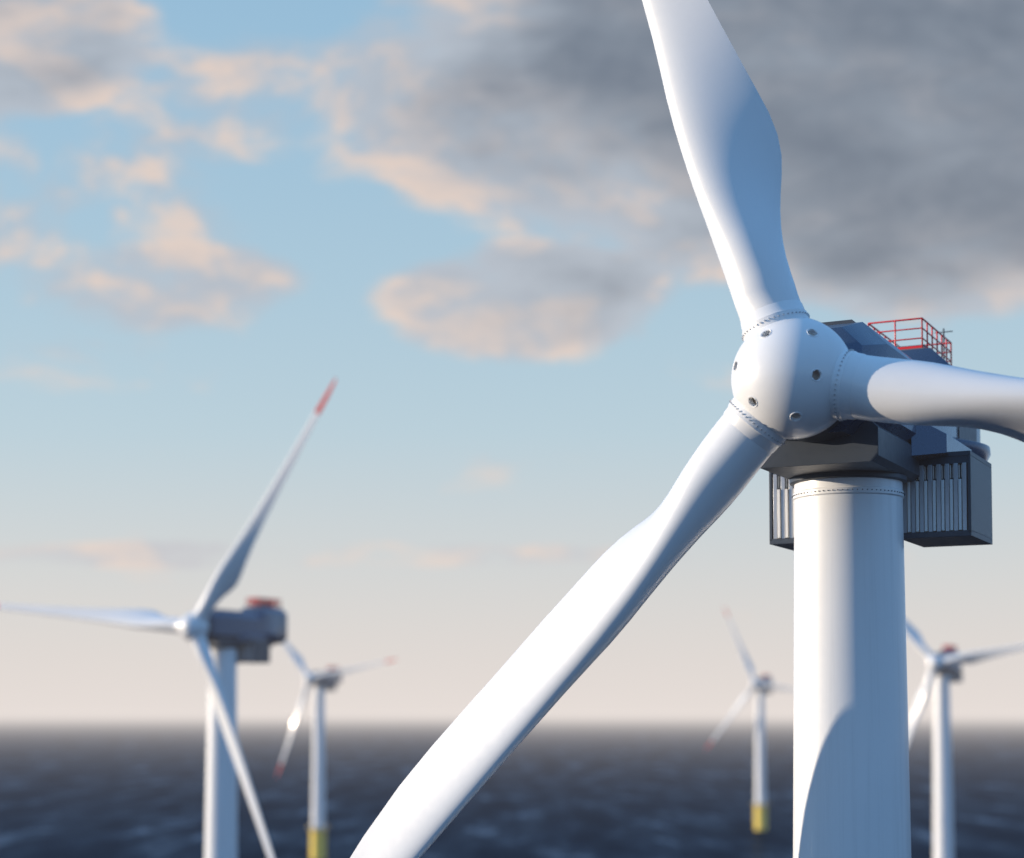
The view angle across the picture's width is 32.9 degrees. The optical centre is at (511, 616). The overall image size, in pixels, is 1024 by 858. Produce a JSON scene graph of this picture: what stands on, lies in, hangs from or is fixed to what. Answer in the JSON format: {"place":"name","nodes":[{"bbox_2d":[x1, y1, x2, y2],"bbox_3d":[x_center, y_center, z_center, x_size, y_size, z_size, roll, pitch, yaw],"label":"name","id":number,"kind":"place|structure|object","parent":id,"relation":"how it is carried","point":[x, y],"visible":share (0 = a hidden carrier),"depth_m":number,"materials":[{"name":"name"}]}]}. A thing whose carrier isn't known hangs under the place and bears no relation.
{"place":"outdoors","nodes":[
{"label":"outdoors","id":0,"kind":"place"},
{"bbox_2d":[0,709,1023,857],"bbox_3d":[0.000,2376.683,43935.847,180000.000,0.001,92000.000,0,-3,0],"label":"sea water","id":1,"kind":"structure","parent":0,"point":[559,783],"depth_m":1687.90,"materials":[{"name":"blue liquid"}]},
{"bbox_2d":[0,377,335,857],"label":"turbine","id":2,"kind":"object","parent":1,"relation":"in","point":[224,643],"visible":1,"depth_m":306.85,"materials":[{"name":"paint"}]},
{"bbox_2d":[277,640,396,857],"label":"turbine","id":3,"kind":"object","parent":1,"relation":"in","point":[326,680],"visible":0.98,"depth_m":842.07,"materials":[{"name":"paint"}]},
{"bbox_2d":[350,0,1023,857],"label":"turbine","id":4,"kind":"object","parent":1,"relation":"in","point":[864,446],"visible":1,"depth_m":77.88,"materials":[{"name":"paint"}]},
{"bbox_2d":[706,607,792,829],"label":"turbine","id":5,"kind":"object","parent":1,"relation":"in","point":[762,686],"visible":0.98,"depth_m":1049.16,"materials":[{"name":"paint"}]},
{"bbox_2d":[906,620,1023,857],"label":"turbine","id":6,"kind":"object","parent":1,"relation":"in","point":[944,666],"visible":0.84,"depth_m":550.93,"materials":[{"name":"paint"}]},
{"bbox_2d":[0,0,1023,708],"label":"sky","id":7,"kind":"structure","parent":0,"point":[483,220],"materials":[{"name":"blue"}]}
]}

